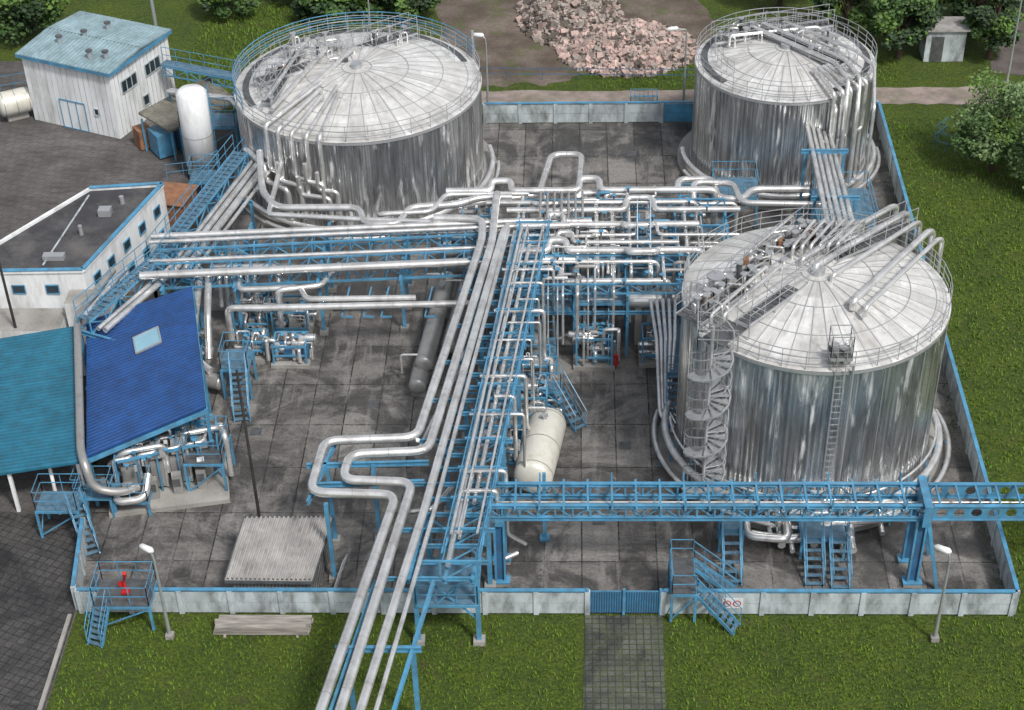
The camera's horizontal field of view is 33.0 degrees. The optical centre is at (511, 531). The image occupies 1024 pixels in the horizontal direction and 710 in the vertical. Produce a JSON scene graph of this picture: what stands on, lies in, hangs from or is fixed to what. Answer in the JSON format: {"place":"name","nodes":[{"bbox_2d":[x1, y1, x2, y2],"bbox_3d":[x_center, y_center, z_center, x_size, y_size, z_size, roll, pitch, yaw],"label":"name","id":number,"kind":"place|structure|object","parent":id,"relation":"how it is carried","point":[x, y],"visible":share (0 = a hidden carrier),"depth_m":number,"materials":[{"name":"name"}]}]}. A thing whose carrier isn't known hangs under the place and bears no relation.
{"place":"outdoors","nodes":[
{"label":"outdoors","id":0,"kind":"place"},
{"bbox_2d":[0,512,86,709],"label":"paved road","id":1,"kind":"structure","parent":0,"point":[37,606],"depth_m":68.08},
{"bbox_2d":[37,614,71,709],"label":"kerb","id":2,"kind":"structure","parent":1,"relation":"on","point":[54,663],"depth_m":65.32,"materials":[{"name":"concrete"}]},
{"bbox_2d":[31,466,116,555],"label":"steel platform","id":3,"kind":"structure","parent":1,"relation":"on","point":[54,501],"depth_m":70.29,"materials":[{"name":"blue paint"}]},
{"bbox_2d":[15,11,174,138],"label":"white warehouse","id":4,"kind":"structure","parent":0,"point":[93,73],"depth_m":96.44,"materials":[{"name":"paint"}]},
{"bbox_2d":[58,98,99,131],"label":"door","id":5,"kind":"structure","parent":4,"relation":"in","point":[74,116],"depth_m":96.95,"materials":[{"name":"white paint"}]},
{"bbox_2d":[120,54,160,106],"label":"windows","id":6,"kind":"structure","parent":4,"relation":"in","point":[151,66],"depth_m":96.98,"materials":[{"name":"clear glass"}]},
{"bbox_2d":[0,0,1023,709],"bbox_3d":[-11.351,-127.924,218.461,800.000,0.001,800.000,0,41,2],"label":"ground","id":7,"kind":"structure","parent":0,"point":[180,18],"depth_m":66.05,"materials":[{"name":"green plant"}]},
{"bbox_2d":[0,0,69,43],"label":"deciduous tree","id":8,"kind":"object","parent":7,"relation":"on","point":[20,17],"visible":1,"depth_m":104.47,"materials":[{"name":"green plant"}]},
{"bbox_2d":[84,561,157,647],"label":"fire monitor platform","id":9,"kind":"structure","parent":7,"relation":"on","point":[124,593],"depth_m":66.05,"materials":[{"name":"blue paint"}]},
{"bbox_2d":[0,61,242,709],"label":"asphalt yard","id":10,"kind":"structure","parent":7,"relation":"on","point":[45,167],"depth_m":93.97,"materials":[{"name":"grey asphalt"}]},
{"bbox_2d":[0,263,16,327],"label":"light pole","id":11,"kind":"object","parent":10,"relation":"on","point":[8,300],"visible":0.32,"depth_m":78.97,"materials":[{"name":"grey metal"}]},
{"bbox_2d":[0,72,32,121],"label":"horizontal pressure vessel","id":12,"kind":"object","parent":10,"relation":"on","point":[15,103],"visible":0.93,"depth_m":97.67,"materials":[{"name":"metal"}]},
{"bbox_2d":[0,326,89,511],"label":"turquoise roof shelter","id":13,"kind":"object","parent":10,"relation":"on","point":[37,406],"visible":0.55,"depth_m":73.95,"materials":[{"name":"teal paint"}]},
{"bbox_2d":[0,181,169,344],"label":"two storey office","id":14,"kind":"structure","parent":10,"relation":"on","point":[56,261],"depth_m":82.21,"materials":[{"name":"white paint"}]},
{"bbox_2d":[11,204,164,307],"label":"windows","id":15,"kind":"structure","parent":14,"relation":"in","point":[50,288],"depth_m":82.66,"materials":[{"name":"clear glass"}]},
{"bbox_2d":[163,181,199,231],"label":"brown container","id":16,"kind":"object","parent":10,"relation":"on","point":[173,192],"visible":0.29,"depth_m":88.51,"materials":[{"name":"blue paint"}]},
{"bbox_2d":[132,76,231,160],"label":"storage canopy","id":17,"kind":"object","parent":10,"relation":"on","point":[161,139],"visible":0.56,"depth_m":94.56,"materials":[{"name":"metal"}]},
{"bbox_2d":[165,84,225,195],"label":"white silo","id":18,"kind":"object","parent":10,"relation":"on","point":[196,121],"visible":0.86,"depth_m":90.49,"materials":[{"name":"paint"}]},
{"bbox_2d":[160,47,247,161],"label":"pipe walkway","id":19,"kind":"structure","parent":10,"relation":"on","point":[225,120],"depth_m":95.90,"materials":[{"name":"blue paint"}]},
{"bbox_2d":[150,0,157,25],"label":"light pole","id":20,"kind":"object","parent":7,"relation":"on","point":[153,13],"visible":0.32,"depth_m":99.35,"materials":[{"name":"grey metal"}]},
{"bbox_2d":[139,543,174,639],"bbox_3d":[-13.351,2.308,64.888,0.794,4.566,0.391,15,44,18],"label":"street lamp","id":21,"kind":"object","parent":7,"relation":"on","point":[169,634],"visible":1,"depth_m":64.81,"materials":[{"name":"metal"}]},
{"bbox_2d":[197,0,259,17],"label":"deciduous tree","id":22,"kind":"object","parent":7,"relation":"on","point":[223,8],"visible":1,"depth_m":106.88,"materials":[{"name":"green plant"}]},
{"bbox_2d":[213,615,313,637],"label":"plank stack","id":23,"kind":"object","parent":7,"relation":"on","point":[296,625],"visible":1,"depth_m":66.19,"materials":[{"name":"beige wood"}]},
{"bbox_2d":[290,0,347,25],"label":"shrub","id":24,"kind":"object","parent":7,"relation":"on","point":[303,9],"visible":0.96,"depth_m":106.28,"materials":[{"name":"green plant"}]},
{"bbox_2d":[315,9,354,31],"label":"shrub","id":25,"kind":"object","parent":7,"relation":"on","point":[338,17],"visible":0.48,"depth_m":104.54,"materials":[{"name":"green plant"}]},
{"bbox_2d":[335,0,395,20],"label":"shrub","id":26,"kind":"object","parent":7,"relation":"on","point":[358,6],"visible":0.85,"depth_m":106.79,"materials":[{"name":"green plant"}]},
{"bbox_2d":[367,0,370,28],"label":"street lamp","id":27,"kind":"object","parent":7,"relation":"on","point":[369,13],"visible":0.15,"depth_m":101.05,"materials":[{"name":"metal"}]},
{"bbox_2d":[383,0,440,19],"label":"shrub","id":28,"kind":"object","parent":7,"relation":"on","point":[413,7],"visible":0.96,"depth_m":105.61,"materials":[{"name":"green plant"}]},
{"bbox_2d":[474,33,488,104],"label":"street lamp","id":29,"kind":"object","parent":7,"relation":"on","point":[481,35],"visible":0.79,"depth_m":96.53,"materials":[{"name":"metal"}]},
{"bbox_2d":[78,121,1004,614],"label":"concrete yard","id":30,"kind":"structure","parent":7,"relation":"on","point":[298,415],"depth_m":74.47,"materials":[{"name":"grey concrete"}]},
{"bbox_2d":[70,517,89,609],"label":"concrete wall","id":31,"kind":"structure","parent":30,"relation":"on","point":[79,573],"depth_m":68.58,"materials":[{"name":"blue paint"}]},
{"bbox_2d":[85,287,218,505],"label":"blue roof shelter","id":32,"kind":"object","parent":30,"relation":"on","point":[145,375],"visible":0.94,"depth_m":73.86,"materials":[{"name":"paint"}]},
{"bbox_2d":[99,413,235,517],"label":"compressor skid","id":33,"kind":"object","parent":30,"relation":"on","point":[176,472],"visible":0.81,"depth_m":72.06,"materials":[{"name":"blue paint"}]},
{"bbox_2d":[73,134,271,365],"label":"pipe rack","id":34,"kind":"object","parent":30,"relation":"on","point":[124,308],"visible":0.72,"depth_m":82.45,"materials":[{"name":"blue metal"}]},
{"bbox_2d":[74,267,139,495],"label":"duct pipe","id":35,"kind":"object","parent":34,"relation":"attached to","point":[93,484],"visible":0.91,"depth_m":72.88,"materials":[{"name":"silver metal"}]},
{"bbox_2d":[198,329,213,364],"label":"pump skid","id":36,"kind":"object","parent":30,"relation":"on","point":[201,334],"visible":0.13,"depth_m":79.63,"materials":[{"name":"metal"}]},
{"bbox_2d":[218,332,257,422],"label":"access stairs","id":37,"kind":"structure","parent":30,"relation":"on","point":[239,360],"depth_m":76.87,"materials":[{"name":"blue metal"}]},
{"bbox_2d":[235,370,260,516],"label":"light pole","id":38,"kind":"object","parent":30,"relation":"on","point":[249,452],"visible":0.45,"depth_m":68.36,"materials":[{"name":"metal"}]},
{"bbox_2d":[231,285,273,336],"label":"pump skid","id":39,"kind":"object","parent":30,"relation":"on","point":[257,319],"visible":0.5,"depth_m":81.36,"materials":[{"name":"metal"}]},
{"bbox_2d":[234,326,280,363],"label":"pump skid","id":40,"kind":"object","parent":30,"relation":"on","point":[258,345],"visible":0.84,"depth_m":79.73,"materials":[{"name":"metal"}]},
{"bbox_2d":[194,254,338,389],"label":"process pipes","id":41,"kind":"object","parent":30,"relation":"on","point":[213,380],"visible":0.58,"depth_m":79.26,"materials":[{"name":"silver metal"}]},
{"bbox_2d":[224,516,347,587],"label":"corrugated shed","id":42,"kind":"structure","parent":30,"relation":"on","point":[280,552],"depth_m":67.36,"materials":[{"name":"grey metal"}]},
{"bbox_2d":[264,331,316,368],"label":"pump skid","id":43,"kind":"object","parent":30,"relation":"on","point":[293,352],"visible":1,"depth_m":79.41,"materials":[{"name":"metal"}]},
{"bbox_2d":[262,295,320,339],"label":"pump skid","id":44,"kind":"object","parent":30,"relation":"on","point":[305,321],"visible":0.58,"depth_m":81.06,"materials":[{"name":"metal"}]},
{"bbox_2d":[74,587,589,614],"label":"concrete wall","id":45,"kind":"structure","parent":30,"relation":"on","point":[234,600],"depth_m":66.65,"materials":[{"name":"blue paint"}]},
{"bbox_2d":[139,149,591,339],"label":"pipe rack","id":46,"kind":"object","parent":30,"relation":"on","point":[381,225],"visible":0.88,"depth_m":80.44,"materials":[{"name":"silver metal"}]},
{"bbox_2d":[232,11,499,243],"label":"storage tank","id":47,"kind":"object","parent":30,"relation":"on","point":[372,122],"visible":0.91,"depth_m":87.32,"materials":[{"name":"metal"}]},
{"bbox_2d":[400,353,429,396],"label":"horizontal pressure vessel","id":48,"kind":"object","parent":30,"relation":"on","point":[419,380],"visible":0.71,"depth_m":77.20,"materials":[{"name":"metal"}]},
{"bbox_2d":[415,271,455,370],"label":"horizontal pressure vessel","id":49,"kind":"object","parent":30,"relation":"on","point":[426,358],"visible":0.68,"depth_m":79.20,"materials":[{"name":"metal"}]},
{"bbox_2d":[306,191,569,709],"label":"pipe rack","id":50,"kind":"object","parent":30,"relation":"on","point":[449,580],"visible":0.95,"depth_m":67.59,"materials":[{"name":"silver metal"}]},
{"bbox_2d":[249,151,635,524],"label":"drain covers","id":51,"kind":"object","parent":30,"relation":"on","point":[375,404],"visible":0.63,"depth_m":75.98,"materials":[{"name":"metal"}]},
{"bbox_2d":[441,279,469,352],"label":"horizontal pressure vessel","id":52,"kind":"object","parent":30,"relation":"on","point":[460,283],"visible":0.28,"depth_m":80.36,"materials":[{"name":"metal"}]},
{"bbox_2d":[437,234,484,271],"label":"pump skid","id":53,"kind":"object","parent":30,"relation":"on","point":[449,255],"visible":0.18,"depth_m":85.35,"materials":[{"name":"metal"}]},
{"bbox_2d":[458,197,491,244],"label":"pump skid","id":54,"kind":"object","parent":30,"relation":"on","point":[480,211],"visible":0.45,"depth_m":87.02,"materials":[{"name":"metal"}]},
{"bbox_2d":[489,423,522,476],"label":"pump skid","id":55,"kind":"object","parent":30,"relation":"on","point":[510,461],"visible":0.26,"depth_m":73.19,"materials":[{"name":"metal"}]},
{"bbox_2d":[498,343,553,398],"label":"pump skid","id":56,"kind":"object","parent":30,"relation":"on","point":[525,368],"visible":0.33,"depth_m":76.50,"materials":[{"name":"metal"}]},
{"bbox_2d":[518,316,541,352],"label":"horizontal pressure vessel","id":57,"kind":"object","parent":30,"relation":"on","point":[534,349],"visible":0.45,"depth_m":78.33,"materials":[{"name":"metal"}]},
{"bbox_2d":[502,372,562,424],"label":"pump skid","id":58,"kind":"object","parent":30,"relation":"on","point":[544,384],"visible":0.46,"depth_m":75.59,"materials":[{"name":"metal"}]},
{"bbox_2d":[514,406,565,492],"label":"horizontal pressure vessel","id":59,"kind":"object","parent":30,"relation":"on","point":[545,432],"visible":0.84,"depth_m":71.82,"materials":[{"name":"metal"}]},
{"bbox_2d":[534,364,586,432],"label":"access stairs","id":60,"kind":"structure","parent":30,"relation":"on","point":[556,386],"depth_m":75.65,"materials":[{"name":"blue metal"}]},
{"bbox_2d":[568,319,620,370],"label":"pump skid","id":61,"kind":"object","parent":30,"relation":"on","point":[598,336],"visible":0.94,"depth_m":78.61,"materials":[{"name":"metal"}]},
{"bbox_2d":[615,285,679,344],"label":"horizontal pressure vessel","id":62,"kind":"object","parent":30,"relation":"on","point":[638,302],"visible":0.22,"depth_m":78.80,"materials":[{"name":"silver metal"}]},
{"bbox_2d":[446,123,867,407],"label":"process piping unit","id":63,"kind":"object","parent":30,"relation":"on","point":[638,253],"visible":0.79,"depth_m":80.57,"materials":[{"name":"blue paint"}]},
{"bbox_2d":[638,319,677,367],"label":"pump skid","id":64,"kind":"object","parent":30,"relation":"on","point":[646,353],"visible":0.44,"depth_m":78.93,"materials":[{"name":"metal"}]},
{"bbox_2d":[483,99,878,123],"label":"concrete wall","id":65,"kind":"structure","parent":30,"relation":"on","point":[605,111],"depth_m":96.36,"materials":[{"name":"blue paint"}]},
{"bbox_2d":[675,183,705,237],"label":"pump skid","id":66,"kind":"object","parent":30,"relation":"on","point":[680,218],"visible":0.26,"depth_m":87.50,"materials":[{"name":"metal"}]},
{"bbox_2d":[681,304,746,500],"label":"spiral staircase","id":67,"kind":"structure","parent":30,"relation":"on","point":[719,336],"depth_m":67.70,"materials":[{"name":"grey metal"}]},
{"bbox_2d":[466,472,1023,588],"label":"pipe bridge","id":68,"kind":"structure","parent":30,"relation":"on","point":[919,506],"depth_m":66.04,"materials":[{"name":"blue paint"}]},
{"bbox_2d":[649,161,878,432],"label":"pipes","id":69,"kind":"structure","parent":30,"relation":"on","point":[667,347],"depth_m":76.95,"materials":[{"name":"silver metal"}]},
{"bbox_2d":[677,4,880,210],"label":"storage tank","id":70,"kind":"object","parent":30,"relation":"on","point":[765,91],"visible":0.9,"depth_m":88.24,"materials":[{"name":"metal"}]},
{"bbox_2d":[716,490,852,588],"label":"access stairs","id":71,"kind":"structure","parent":30,"relation":"on","point":[813,532],"depth_m":68.10,"materials":[{"name":"blue metal"}]},
{"bbox_2d":[652,201,952,553],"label":"storage tank","id":72,"kind":"object","parent":30,"relation":"on","point":[836,365],"visible":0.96,"depth_m":68.36,"materials":[{"name":"metal"}]},
{"bbox_2d":[660,588,1017,615],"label":"concrete wall","id":73,"kind":"structure","parent":30,"relation":"on","point":[862,602],"depth_m":65.95,"materials":[{"name":"blue paint"}]},
{"bbox_2d":[586,588,661,614],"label":"steel gate","id":74,"kind":"structure","parent":73,"relation":"attached to","point":[622,602],"depth_m":66.31,"materials":[{"name":"blue metal"}]},
{"bbox_2d":[722,598,742,607],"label":"no smoking sign","id":75,"kind":"object","parent":73,"relation":"attached to","point":[732,603],"visible":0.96,"depth_m":66.11,"materials":[{"name":"white paint"}]},
{"bbox_2d":[481,68,694,80],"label":"wire fence","id":76,"kind":"object","parent":7,"relation":"on","point":[578,74],"visible":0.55,"depth_m":100.43,"materials":[{"name":"grey metal"}]},
{"bbox_2d":[630,89,657,103],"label":"steel barrier","id":77,"kind":"object","parent":7,"relation":"on","point":[644,96],"visible":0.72,"depth_m":98.03,"materials":[{"name":"metal"}]},
{"bbox_2d":[667,26,686,100],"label":"street lamp","id":78,"kind":"object","parent":7,"relation":"on","point":[674,28],"visible":0.9,"depth_m":96.28,"materials":[{"name":"metal"}]},
{"bbox_2d":[667,539,741,635],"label":"crossover stairs","id":79,"kind":"structure","parent":7,"relation":"on","point":[681,580],"depth_m":65.95,"materials":[{"name":"blue metal"}]},
{"bbox_2d":[810,0,874,34],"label":"deciduous tree","id":80,"kind":"object","parent":7,"relation":"on","point":[863,15],"visible":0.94,"depth_m":102.73,"materials":[{"name":"green plant"}]},
{"bbox_2d":[865,0,946,58],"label":"deciduous tree","id":81,"kind":"object","parent":7,"relation":"on","point":[917,20],"visible":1,"depth_m":99.66,"materials":[{"name":"green plant"}]},
{"bbox_2d":[930,544,951,642],"bbox_3d":[15.709,2.334,63.882,0.846,4.566,0.393,16,44,19],"label":"street lamp","id":82,"kind":"object","parent":7,"relation":"on","point":[934,637],"visible":1,"depth_m":63.68,"materials":[{"name":"metal"}]},
{"bbox_2d":[919,16,970,61],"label":"shed","id":83,"kind":"structure","parent":7,"relation":"on","point":[944,40],"depth_m":100.90,"materials":[{"name":"concrete"}]},
{"bbox_2d":[929,37,944,60],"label":"door","id":84,"kind":"structure","parent":83,"relation":"in","point":[937,45],"depth_m":100.98,"materials":[{"name":"grey metal"}]},
{"bbox_2d":[874,102,1019,614],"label":"concrete wall","id":85,"kind":"structure","parent":7,"relation":"on","point":[998,543],"depth_m":74.52,"materials":[{"name":"blue paint"}]},
{"bbox_2d":[934,117,981,162],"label":"steel barrier","id":86,"kind":"object","parent":7,"relation":"on","point":[944,134],"visible":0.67,"depth_m":93.61,"materials":[{"name":"blue paint"}]},
{"bbox_2d":[945,0,1023,35],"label":"deciduous tree","id":87,"kind":"object","parent":7,"relation":"on","point":[959,7],"visible":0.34,"depth_m":101.56,"materials":[{"name":"green plant"}]},
{"bbox_2d":[949,67,1023,171],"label":"bush","id":88,"kind":"object","parent":7,"relation":"on","point":[975,136],"visible":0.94,"depth_m":89.65,"materials":[{"name":"green plant"}]},
{"bbox_2d":[960,0,1023,59],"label":"deciduous tree","id":89,"kind":"object","parent":7,"relation":"on","point":[994,25],"visible":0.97,"depth_m":99.65,"materials":[{"name":"green plant"}]},
{"bbox_2d":[1005,0,1021,84],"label":"street lamp","id":90,"kind":"object","parent":7,"relation":"on","point":[1009,66],"visible":0.78,"depth_m":97.65,"materials":[{"name":"metal"}]},
{"bbox_2d":[1005,132,1023,188],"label":"willow tree","id":91,"kind":"object","parent":7,"relation":"on","point":[1017,152],"visible":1,"depth_m":88.77,"materials":[{"name":"green plant"}]},
{"bbox_2d":[434,0,717,87],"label":"dirt ground","id":92,"kind":"structure","parent":0,"point":[509,43],"depth_m":105.88,"materials":[{"name":"brown soil"}]},
{"bbox_2d":[514,0,700,78],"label":"rubble pile","id":93,"kind":"object","parent":92,"relation":"on","point":[591,34],"visible":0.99,"depth_m":102.99,"materials":[{"name":"beige stone"}]},
{"bbox_2d":[583,615,664,709],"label":"paver path","id":94,"kind":"structure","parent":0,"point":[623,662],"depth_m":64.75,"materials":[{"name":"grey concrete"}]},
{"bbox_2d":[481,86,1005,104],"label":"gravel path","id":95,"kind":"structure","parent":0,"point":[935,95],"depth_m":98.99,"materials":[{"name":"beige gravel"}]},
{"bbox_2d":[776,0,782,5],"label":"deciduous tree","id":96,"kind":"object","parent":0,"point":[779,2],"visible":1,"depth_m":107.67,"materials":[{"name":"green plant"}]},
{"bbox_2d":[990,9,1023,75],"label":"dirt road","id":97,"kind":"structure","parent":0,"point":[1000,61],"depth_m":101.67,"materials":[{"name":"soil"}]}
]}

